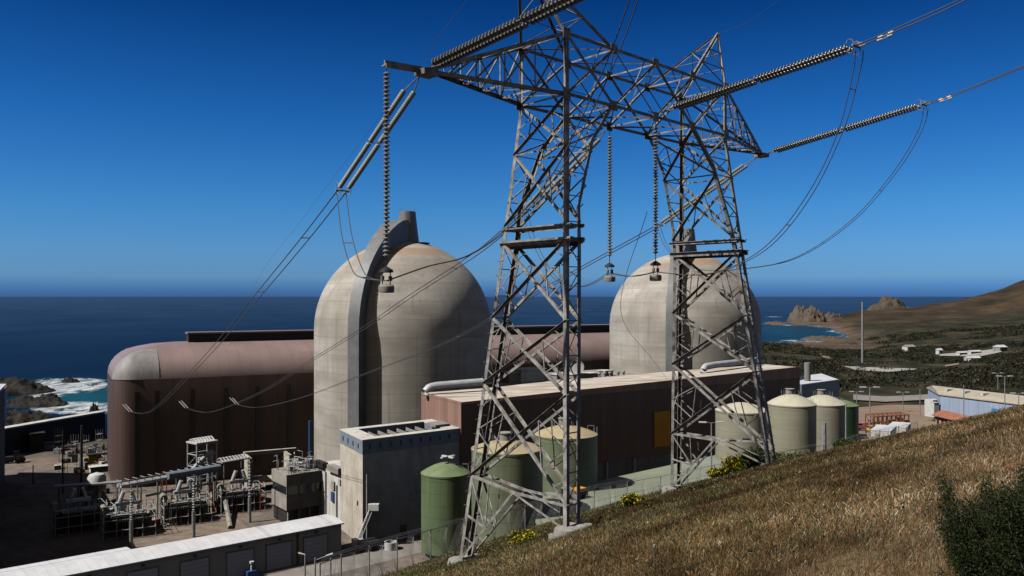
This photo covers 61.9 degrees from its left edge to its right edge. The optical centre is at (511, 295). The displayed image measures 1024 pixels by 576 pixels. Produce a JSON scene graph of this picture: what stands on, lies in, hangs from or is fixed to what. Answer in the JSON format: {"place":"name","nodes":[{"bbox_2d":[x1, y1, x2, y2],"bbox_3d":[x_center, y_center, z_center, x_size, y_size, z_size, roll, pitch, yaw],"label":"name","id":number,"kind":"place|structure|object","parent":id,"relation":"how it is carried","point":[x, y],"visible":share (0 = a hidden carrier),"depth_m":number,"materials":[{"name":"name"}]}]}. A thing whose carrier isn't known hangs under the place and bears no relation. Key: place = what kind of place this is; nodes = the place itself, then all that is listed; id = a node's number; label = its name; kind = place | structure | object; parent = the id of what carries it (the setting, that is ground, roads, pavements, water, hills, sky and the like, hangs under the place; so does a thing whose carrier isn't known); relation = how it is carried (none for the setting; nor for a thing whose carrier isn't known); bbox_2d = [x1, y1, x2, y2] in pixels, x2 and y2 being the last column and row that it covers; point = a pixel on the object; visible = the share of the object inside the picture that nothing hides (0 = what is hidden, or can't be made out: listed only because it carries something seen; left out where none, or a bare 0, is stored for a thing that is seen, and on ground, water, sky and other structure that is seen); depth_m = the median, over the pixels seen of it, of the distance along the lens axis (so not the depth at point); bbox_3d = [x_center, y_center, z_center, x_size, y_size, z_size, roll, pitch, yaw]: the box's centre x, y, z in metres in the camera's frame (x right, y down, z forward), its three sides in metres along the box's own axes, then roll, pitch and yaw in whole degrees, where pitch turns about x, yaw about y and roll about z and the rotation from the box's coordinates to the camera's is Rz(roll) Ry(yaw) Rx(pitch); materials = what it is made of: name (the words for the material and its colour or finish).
{"place":"outdoors","nodes":[
{"label":"outdoors","id":0,"kind":"place"},
{"bbox_2d":[267,533,469,575],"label":"road","id":1,"kind":"structure","parent":0,"point":[385,555],"depth_m":167.03,"materials":[{"name":"asphalt"}]},
{"bbox_2d":[384,540,396,550],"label":"ring tank","id":2,"kind":"object","parent":1,"relation":"on","point":[392,543],"visible":0.77,"depth_m":174.10,"materials":[{"name":"metal"}]},
{"bbox_2d":[0,297,968,434],"bbox_3d":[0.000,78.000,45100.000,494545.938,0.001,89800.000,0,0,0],"label":"sea","id":3,"kind":"structure","parent":0,"point":[51,342],"depth_m":2511.75,"materials":[{"name":"liquid"}]},
{"bbox_2d":[0,376,55,396],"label":"sea rock","id":4,"kind":"object","parent":3,"relation":"in","point":[17,386],"visible":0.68,"depth_m":682.77,"materials":[{"name":"stone"}]},
{"bbox_2d":[6,408,52,425],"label":"sea rock","id":5,"kind":"object","parent":3,"relation":"in","point":[15,416],"visible":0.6,"depth_m":511.35,"materials":[{"name":"stone"}]},
{"bbox_2d":[6,393,68,407],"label":"sea rock","id":6,"kind":"object","parent":3,"relation":"in","point":[41,401],"visible":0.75,"depth_m":602.43,"materials":[{"name":"stone"}]},
{"bbox_2d":[787,304,825,322],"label":"sea rock","id":7,"kind":"object","parent":3,"relation":"in","point":[798,314],"visible":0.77,"depth_m":2469.26,"materials":[{"name":"stone"}]},
{"bbox_2d":[800,335,838,339],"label":"sea rock","id":8,"kind":"object","parent":3,"relation":"in","point":[822,337],"visible":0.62,"depth_m":1510.29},
{"bbox_2d":[824,312,842,321],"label":"sea rock","id":9,"kind":"object","parent":3,"relation":"in","point":[829,316],"visible":0.43,"depth_m":2530.22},
{"bbox_2d":[867,295,905,309],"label":"sea rock","id":10,"kind":"object","parent":3,"relation":"in","point":[887,303],"visible":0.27,"depth_m":2725.62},
{"bbox_2d":[0,280,1023,575],"bbox_3d":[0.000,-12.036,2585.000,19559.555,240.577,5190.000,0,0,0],"label":"ground","id":11,"kind":"structure","parent":0,"point":[26,536],"depth_m":232.93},
{"bbox_2d":[0,384,5,488],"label":"office block","id":12,"kind":"structure","parent":11,"relation":"on","point":[2,433],"depth_m":234.18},
{"bbox_2d":[5,450,25,463],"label":"wheel loader","id":13,"kind":"object","parent":11,"relation":"on","point":[17,457],"visible":0.97,"depth_m":265.01,"materials":[{"name":"metal"}]},
{"bbox_2d":[28,431,45,452],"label":"guard kiosk","id":14,"kind":"object","parent":11,"relation":"on","point":[36,441],"visible":1,"depth_m":284.44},
{"bbox_2d":[5,411,105,455],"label":"harbour wall","id":15,"kind":"structure","parent":11,"relation":"on","point":[17,435],"depth_m":297.55,"materials":[{"name":"white concrete"}]},
{"bbox_2d":[62,431,63,492],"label":"steel pole","id":16,"kind":"object","parent":11,"relation":"on","point":[63,460],"visible":1,"depth_m":224.94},
{"bbox_2d":[50,487,107,536],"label":"transformer","id":17,"kind":"object","parent":11,"relation":"on","point":[76,520],"visible":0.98,"depth_m":187.32,"materials":[{"name":"metal"}]},
{"bbox_2d":[80,425,82,495],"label":"steel pole","id":18,"kind":"object","parent":11,"relation":"on","point":[81,454],"visible":0.89,"depth_m":221.71,"materials":[{"name":"metal"}]},
{"bbox_2d":[53,480,121,508],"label":"canopy roof","id":19,"kind":"structure","parent":11,"relation":"on","point":[59,486],"depth_m":209.78,"materials":[{"name":"metal"}]},
{"bbox_2d":[86,452,103,463],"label":"yellow skid","id":20,"kind":"object","parent":11,"relation":"on","point":[92,457],"visible":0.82,"depth_m":264.59,"materials":[{"name":"paint"}]},
{"bbox_2d":[87,472,105,503],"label":"storage tank","id":21,"kind":"object","parent":11,"relation":"on","point":[95,477],"visible":0.88,"depth_m":212.15,"materials":[{"name":"metal"}]},
{"bbox_2d":[88,464,107,472],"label":"pallet stack","id":22,"kind":"object","parent":11,"relation":"on","point":[98,468],"visible":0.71,"depth_m":251.90,"materials":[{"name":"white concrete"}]},
{"bbox_2d":[99,491,155,541],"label":"transformer","id":23,"kind":"object","parent":11,"relation":"on","point":[115,525],"visible":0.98,"depth_m":184.17,"materials":[{"name":"metal"}]},
{"bbox_2d":[127,485,134,548],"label":"bushing pole","id":24,"kind":"object","parent":11,"relation":"on","point":[131,528],"visible":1,"depth_m":175.75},
{"bbox_2d":[149,515,160,530],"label":"equipment box","id":25,"kind":"object","parent":11,"relation":"on","point":[158,523],"visible":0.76,"depth_m":190.71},
{"bbox_2d":[116,463,216,518],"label":"bus gantry","id":26,"kind":"object","parent":11,"relation":"on","point":[157,479],"visible":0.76,"depth_m":196.69,"materials":[{"name":"metal"}]},
{"bbox_2d":[166,464,220,479],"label":"dark duct","id":27,"kind":"object","parent":26,"relation":"attached to","point":[192,471],"visible":0.97,"depth_m":202.16,"materials":[{"name":"metal"}]},
{"bbox_2d":[0,514,343,575],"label":"white shed","id":28,"kind":"structure","parent":11,"relation":"on","point":[269,547],"depth_m":156.21,"materials":[{"name":"metal"}]},
{"bbox_2d":[159,479,211,526],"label":"transformer","id":29,"kind":"object","parent":11,"relation":"on","point":[179,511],"visible":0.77,"depth_m":195.15,"materials":[{"name":"metal"}]},
{"bbox_2d":[190,474,196,537],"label":"bushing pole","id":30,"kind":"object","parent":11,"relation":"on","point":[193,513],"visible":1,"depth_m":183.77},
{"bbox_2d":[186,436,217,501],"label":"steel rack","id":31,"kind":"object","parent":11,"relation":"on","point":[208,454],"visible":0.84,"depth_m":211.28,"materials":[{"name":"metal"}]},
{"bbox_2d":[222,486,232,528],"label":"slanted duct","id":32,"kind":"object","parent":11,"relation":"on","point":[227,514],"visible":0.77,"depth_m":196.70,"materials":[{"name":"metal"}]},
{"bbox_2d":[214,454,250,490],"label":"steel platform","id":33,"kind":"structure","parent":11,"relation":"on","point":[233,459],"depth_m":212.42,"materials":[{"name":"metal"}]},
{"bbox_2d":[215,470,264,514],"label":"transformer","id":34,"kind":"object","parent":11,"relation":"on","point":[236,498],"visible":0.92,"depth_m":206.18,"materials":[{"name":"metal"}]},
{"bbox_2d":[247,457,252,522],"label":"bushing pole","id":35,"kind":"object","parent":11,"relation":"on","point":[249,498],"visible":1,"depth_m":195.77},
{"bbox_2d":[244,561,258,575],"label":"valve unit","id":36,"kind":"object","parent":11,"relation":"on","point":[252,571],"visible":1,"depth_m":157.61,"materials":[{"name":"blue paint"}]},
{"bbox_2d":[243,447,295,486],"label":"blast wall","id":37,"kind":"structure","parent":11,"relation":"on","point":[265,478],"depth_m":232.19,"materials":[{"name":"concrete"}]},
{"bbox_2d":[272,450,321,521],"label":"switch house","id":38,"kind":"structure","parent":11,"relation":"on","point":[297,491],"depth_m":196.36,"materials":[{"name":"concrete"}]},
{"bbox_2d":[308,421,310,457],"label":"blue mast","id":39,"kind":"object","parent":38,"relation":"on","point":[309,436],"visible":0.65,"depth_m":204.74,"materials":[{"name":"metal"}]},
{"bbox_2d":[314,459,340,518],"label":"white annex","id":40,"kind":"object","parent":11,"relation":"on","point":[331,480],"visible":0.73,"depth_m":194.81,"materials":[{"name":"concrete"}]},
{"bbox_2d":[107,324,609,487],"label":"turbine hall","id":41,"kind":"structure","parent":11,"relation":"on","point":[147,378],"depth_m":243.95,"materials":[{"name":"metal"}]},
{"bbox_2d":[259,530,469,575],"bbox_3d":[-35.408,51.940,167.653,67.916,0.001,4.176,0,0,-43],"label":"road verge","id":42,"kind":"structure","parent":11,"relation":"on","point":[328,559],"depth_m":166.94,"materials":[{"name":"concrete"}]},
{"bbox_2d":[351,503,378,551],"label":"boom lift","id":43,"kind":"object","parent":11,"relation":"on","point":[358,541],"visible":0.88,"depth_m":174.32,"materials":[{"name":"metal"}]},
{"bbox_2d":[340,419,459,543],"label":"building","id":44,"kind":"structure","parent":11,"relation":"on","point":[383,465],"depth_m":183.02,"materials":[{"name":"concrete"}]},
{"bbox_2d":[314,208,490,461],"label":"reactor dome","id":45,"kind":"structure","parent":11,"relation":"on","point":[453,304],"depth_m":215.10,"materials":[{"name":"concrete"}]},
{"bbox_2d":[421,462,471,555],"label":"storage tank","id":46,"kind":"object","parent":11,"relation":"on","point":[444,489],"visible":0.75,"depth_m":167.86,"materials":[{"name":"metal"}]},
{"bbox_2d":[471,431,542,544],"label":"storage tank","id":47,"kind":"object","parent":11,"relation":"on","point":[518,466],"visible":0.53,"depth_m":144.51,"materials":[{"name":"metal"}]},
{"bbox_2d":[508,536,525,544],"bbox_3d":[0.309,11.845,41.006,0.959,0.592,1.022,0,0,-22],"label":"flowering shrub","id":48,"kind":"object","parent":11,"relation":"on","point":[515,539],"visible":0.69,"depth_m":40.87,"materials":[{"name":"yellow plant"}]},
{"bbox_2d":[507,528,540,539],"bbox_3d":[0.697,11.832,42.026,1.455,0.657,1.952,0,0,-39],"label":"flowering shrub","id":49,"kind":"object","parent":11,"relation":"on","point":[525,533],"visible":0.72,"depth_m":41.92,"materials":[{"name":"yellow plant"}]},
{"bbox_2d":[487,361,635,386],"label":"auxiliary building","id":50,"kind":"structure","parent":11,"relation":"on","point":[524,375],"depth_m":237.17,"materials":[{"name":"concrete"}]},
{"bbox_2d":[534,417,597,492],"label":"storage tank","id":51,"kind":"object","parent":11,"relation":"on","point":[588,461],"visible":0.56,"depth_m":165.97,"materials":[{"name":"metal"}]},
{"bbox_2d":[382,0,778,563],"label":"transmission tower","id":52,"kind":"structure","parent":11,"relation":"on","point":[565,242],"depth_m":38.56,"materials":[{"name":"grey metal"}]},
{"bbox_2d":[230,3,464,343],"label":"earth wire","id":53,"kind":"object","parent":52,"relation":"attached to","point":[372,126],"visible":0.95,"depth_m":61.39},
{"bbox_2d":[335,77,418,194],"bbox_3d":[-5.682,-6.479,35.668,0.670,3.882,7.397,0,0,-35],"label":"insulator string","id":54,"kind":"object","parent":52,"relation":"hanging from","point":[392,123],"visible":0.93,"depth_m":35.72,"materials":[{"name":"ceramic"}]},
{"bbox_2d":[128,192,346,413],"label":"power line","id":55,"kind":"object","parent":54,"relation":"hanging from","point":[261,287],"visible":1,"depth_m":53.07,"materials":[{"name":"metal"}]},
{"bbox_2d":[337,193,385,280],"bbox_3d":[-6.472,-2.624,34.574,1.138,4.186,8.324,0,0,-22],"label":"jumper cable","id":56,"kind":"object","parent":54,"relation":"hanging from","point":[353,244],"visible":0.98,"depth_m":33.66,"materials":[{"name":"metal"}]},
{"bbox_2d":[378,62,393,292],"bbox_3d":[-4.569,-4.305,31.035,0.580,8.390,0.580,0,0,0],"label":"hanging insulator","id":57,"kind":"object","parent":52,"relation":"hanging from","point":[385,288],"visible":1,"depth_m":30.95,"materials":[{"name":"ceramic"}]},
{"bbox_2d":[429,0,582,67],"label":"insulator string","id":58,"kind":"object","parent":52,"relation":"attached to","point":[544,11],"visible":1,"depth_m":28.83,"materials":[{"name":"ceramic"}]},
{"bbox_2d":[386,0,638,280],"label":"jumper cable","id":59,"kind":"object","parent":58,"relation":"hanging from","point":[492,240],"visible":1,"depth_m":29.86,"materials":[{"name":"metal"}]},
{"bbox_2d":[524,130,605,212],"bbox_3d":[2.679,-6.536,45.683,0.670,3.765,6.408,0,0,-40],"label":"insulator string","id":60,"kind":"object","parent":52,"relation":"attached to","point":[572,159],"visible":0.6,"depth_m":45.41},
{"bbox_2d":[183,211,528,412],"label":"power line","id":61,"kind":"object","parent":60,"relation":"attached to","point":[385,311],"visible":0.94,"depth_m":68.85,"materials":[{"name":"metal"}]},
{"bbox_2d":[604,129,614,281],"bbox_3d":[4.922,-4.555,43.009,0.580,7.690,0.580,0,0,0],"label":"hanging insulator","id":62,"kind":"object","parent":52,"relation":"hanging from","point":[607,278],"visible":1,"depth_m":42.94,"materials":[{"name":"ceramic"}]},
{"bbox_2d":[523,211,609,286],"bbox_3d":[2.662,-2.641,45.367,0.739,4.338,6.600,0,0,-40],"label":"jumper cable","id":63,"kind":"object","parent":62,"relation":"hanging from","point":[552,272],"visible":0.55,"depth_m":45.41,"materials":[{"name":"metal"}]},
{"bbox_2d":[620,212,667,379],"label":"guy wire","id":64,"kind":"object","parent":52,"relation":"attached to","point":[624,281],"visible":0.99,"depth_m":60.38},
{"bbox_2d":[650,121,661,280],"bbox_3d":[6.850,-4.555,40.711,0.580,7.690,0.580,0,0,0],"label":"hanging insulator","id":65,"kind":"object","parent":52,"relation":"hanging from","point":[655,277],"visible":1,"depth_m":40.63,"materials":[{"name":"ceramic"}]},
{"bbox_2d":[657,50,863,275],"bbox_3d":[10.568,-5.210,37.112,1.368,8.524,10.375,0,0,-40],"label":"jumper cable","id":66,"kind":"object","parent":65,"relation":"hanging from","point":[810,188],"visible":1,"depth_m":35.03,"materials":[{"name":"metal"}]},
{"bbox_2d":[657,158,755,227],"bbox_3d":[12.253,-6.477,54.456,0.670,3.885,7.579,0,0,-43],"label":"insulator string","id":67,"kind":"object","parent":52,"relation":"hanging from","point":[707,192],"visible":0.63,"depth_m":54.19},
{"bbox_2d":[236,227,652,407],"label":"power line","id":68,"kind":"object","parent":67,"relation":"attached to","point":[458,336],"visible":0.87,"depth_m":83.13,"materials":[{"name":"metal"}]},
{"bbox_2d":[658,107,927,270],"bbox_3d":[15.789,-5.638,50.697,1.034,8.138,17.560,0,0,-42],"label":"jumper cable","id":69,"kind":"object","parent":67,"relation":"hanging from","point":[843,226],"visible":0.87,"depth_m":47.51,"materials":[{"name":"metal"}]},
{"bbox_2d":[661,38,866,112],"bbox_3d":[10.288,-9.290,36.575,0.680,1.270,10.068,0,0,-40],"label":"insulator string","id":70,"kind":"object","parent":52,"relation":"attached to","point":[801,64],"visible":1,"depth_m":35.80,"materials":[{"name":"ceramic"}]},
{"bbox_2d":[862,0,965,44],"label":"power line","id":71,"kind":"object","parent":70,"relation":"on","point":[881,36],"visible":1,"depth_m":32.28,"materials":[{"name":"metal"}]},
{"bbox_2d":[767,99,931,153],"bbox_3d":[18.369,-9.331,47.485,0.680,1.648,9.615,0,0,-40],"label":"insulator string","id":72,"kind":"object","parent":52,"relation":"attached to","point":[827,134],"visible":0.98,"depth_m":46.90,"materials":[{"name":"ceramic"}]},
{"bbox_2d":[925,65,1023,103],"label":"power line","id":73,"kind":"object","parent":72,"relation":"attached to","point":[949,97],"visible":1,"depth_m":42.87,"materials":[{"name":"metal"}]},
{"bbox_2d":[421,364,799,525],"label":"fuel building","id":74,"kind":"structure","parent":11,"relation":"on","point":[628,417],"depth_m":219.06,"materials":[{"name":"metal"}]},
{"bbox_2d":[422,378,483,394],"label":"roof duct","id":75,"kind":"object","parent":74,"relation":"on","point":[429,388],"visible":0.98,"depth_m":209.59,"materials":[{"name":"metal"}]},
{"bbox_2d":[700,357,757,372],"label":"roof duct","id":76,"kind":"object","parent":74,"relation":"on","point":[716,364],"visible":0.83,"depth_m":248.59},
{"bbox_2d":[319,421,917,575],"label":"chain link fence","id":77,"kind":"object","parent":11,"relation":"on","point":[396,544],"visible":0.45,"depth_m":76.40,"materials":[{"name":"metal"}]},
{"bbox_2d":[535,455,723,527],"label":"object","id":78,"kind":"structure","parent":11,"relation":"on","point":[663,470],"depth_m":172.25,"materials":[{"name":"concrete"}]},
{"bbox_2d":[560,486,587,499],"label":"flatbed truck","id":79,"kind":"object","parent":78,"relation":"on","point":[581,493],"visible":0.3,"depth_m":160.20,"materials":[{"name":"metal"}]},
{"bbox_2d":[715,402,768,460],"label":"storage tank","id":80,"kind":"object","parent":78,"relation":"on","point":[728,428],"visible":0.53,"depth_m":195.51,"materials":[{"name":"metal"}]},
{"bbox_2d":[620,492,650,506],"bbox_3d":[6.386,10.579,44.051,1.689,0.803,1.040,0,0,15],"label":"flowering shrub","id":81,"kind":"object","parent":11,"relation":"on","point":[628,499],"visible":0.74,"depth_m":43.91,"materials":[{"name":"yellow plant"}]},
{"bbox_2d":[610,226,760,373],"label":"reactor dome","id":82,"kind":"structure","parent":11,"relation":"on","point":[646,311],"depth_m":262.91,"materials":[{"name":"concrete"}]},
{"bbox_2d":[380,403,1023,575],"bbox_3d":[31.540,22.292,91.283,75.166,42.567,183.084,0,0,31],"label":"dry grass","id":83,"kind":"structure","parent":11,"relation":"on","point":[668,537],"depth_m":16.32,"materials":[{"name":"plant"}]},
{"bbox_2d":[706,466,729,478],"bbox_3d":[12.786,10.849,52.083,1.902,0.993,1.282,0,0,16],"label":"flowering shrub","id":84,"kind":"object","parent":11,"relation":"on","point":[713,472],"visible":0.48,"depth_m":51.98,"materials":[{"name":"yellow plant"}]},
{"bbox_2d":[720,453,742,474],"bbox_3d":[13.941,10.315,51.877,2.754,1.791,1.955,0,0,0],"label":"flowering shrub","id":85,"kind":"object","parent":11,"relation":"on","point":[733,463],"visible":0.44,"depth_m":51.53,"materials":[{"name":"yellow plant"}]},
{"bbox_2d":[739,445,765,470],"bbox_3d":[14.146,9.588,49.988,1.849,1.785,1.347,0,0,0],"label":"dark shrub","id":86,"kind":"object","parent":11,"relation":"on","point":[746,462],"visible":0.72,"depth_m":49.70,"materials":[{"name":"green plant"}]},
{"bbox_2d":[767,388,816,455],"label":"storage tank","id":87,"kind":"object","parent":11,"relation":"on","point":[792,419],"visible":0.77,"depth_m":214.00,"materials":[{"name":"metal"}]},
{"bbox_2d":[769,450,815,460],"bbox_3d":[17.821,10.412,54.803,4.202,1.066,2.829,0,0,13],"label":"dark shrub","id":88,"kind":"object","parent":11,"relation":"on","point":[780,456],"visible":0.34,"depth_m":54.73,"materials":[{"name":"green plant"}]},
{"bbox_2d":[800,362,838,398],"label":"slate building","id":89,"kind":"structure","parent":11,"relation":"on","point":[810,384],"depth_m":272.31,"materials":[{"name":"metal"}]},
{"bbox_2d":[821,422,826,450],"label":"steel pole","id":90,"kind":"object","parent":11,"relation":"on","point":[824,438],"visible":0.35,"depth_m":149.66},
{"bbox_2d":[807,389,845,450],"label":"storage tank","id":91,"kind":"object","parent":11,"relation":"on","point":[830,410],"visible":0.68,"depth_m":230.56,"materials":[{"name":"metal"}]},
{"bbox_2d":[831,437,861,447],"bbox_3d":[23.800,10.503,59.958,2.285,1.008,2.125,0,0,0],"label":"dark shrub","id":92,"kind":"object","parent":11,"relation":"on","point":[838,442],"visible":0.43,"depth_m":60.12,"materials":[{"name":"green plant"}]},
{"bbox_2d":[841,400,858,440],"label":"storage tank","id":93,"kind":"object","parent":11,"relation":"on","point":[852,418],"visible":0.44,"depth_m":247.66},
{"bbox_2d":[861,302,863,362],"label":"steel pole","id":94,"kind":"object","parent":11,"relation":"on","point":[862,346],"visible":1,"depth_m":619.37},
{"bbox_2d":[845,366,913,371],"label":"gravel pad","id":95,"kind":"object","parent":11,"relation":"on","point":[879,369],"visible":0.82,"depth_m":557.48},
{"bbox_2d":[871,424,895,438],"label":"shipping container","id":96,"kind":"object","parent":11,"relation":"on","point":[878,427],"visible":0.48,"depth_m":197.35,"materials":[{"name":"metal"}]},
{"bbox_2d":[761,324,1023,393],"bbox_3d":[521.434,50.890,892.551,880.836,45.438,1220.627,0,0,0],"label":"coastal scrub","id":97,"kind":"object","parent":11,"relation":"on","point":[1011,367],"visible":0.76,"depth_m":598.60,"materials":[{"name":"plant"}]},
{"bbox_2d":[858,405,934,440],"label":"dirt yard","id":98,"kind":"structure","parent":11,"relation":"on","point":[916,413],"depth_m":325.81,"materials":[{"name":"soil"}]},
{"bbox_2d":[930,402,939,416],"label":"yard bin","id":99,"kind":"object","parent":98,"relation":"on","point":[934,407],"visible":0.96,"depth_m":299.27,"materials":[{"name":"metal"}]},
{"bbox_2d":[889,422,910,432],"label":"shipping container","id":100,"kind":"object","parent":11,"relation":"on","point":[899,424],"visible":0.33,"depth_m":213.06,"materials":[{"name":"metal"}]},
{"bbox_2d":[932,410,968,423],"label":"brick hut","id":101,"kind":"object","parent":11,"relation":"on","point":[942,416],"visible":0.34,"depth_m":277.00,"materials":[{"name":"orange brick"}]},
{"bbox_2d":[940,349,1000,355],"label":"gravel pad","id":102,"kind":"object","parent":11,"relation":"on","point":[987,352],"visible":0.7,"depth_m":745.51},
{"bbox_2d":[925,385,1023,416],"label":"warehouse","id":103,"kind":"structure","parent":11,"relation":"on","point":[949,399],"depth_m":290.96,"materials":[{"name":"white paint"}]},
{"bbox_2d":[933,454,1023,575],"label":"green bush","id":104,"kind":"object","parent":11,"relation":"on","point":[988,536],"visible":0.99,"depth_m":7.07,"materials":[{"name":"green plant"}]},
{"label":"scaffold stack","id":105,"kind":"object","parent":11,"relation":"on","visible":0},
{"bbox_2d":[865,412,909,432],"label":"scaffold stack","id":106,"kind":"object","parent":105,"relation":"on","point":[891,420],"visible":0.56,"depth_m":240.54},
{"bbox_2d":[0,0,1023,296],"label":"sky","id":107,"kind":"structure","parent":0,"point":[149,148],"materials":[{"name":"blue"}]},
{"bbox_2d":[853,394,927,401],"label":"perimeter road","id":108,"kind":"structure","parent":0,"point":[894,398],"depth_m":365.62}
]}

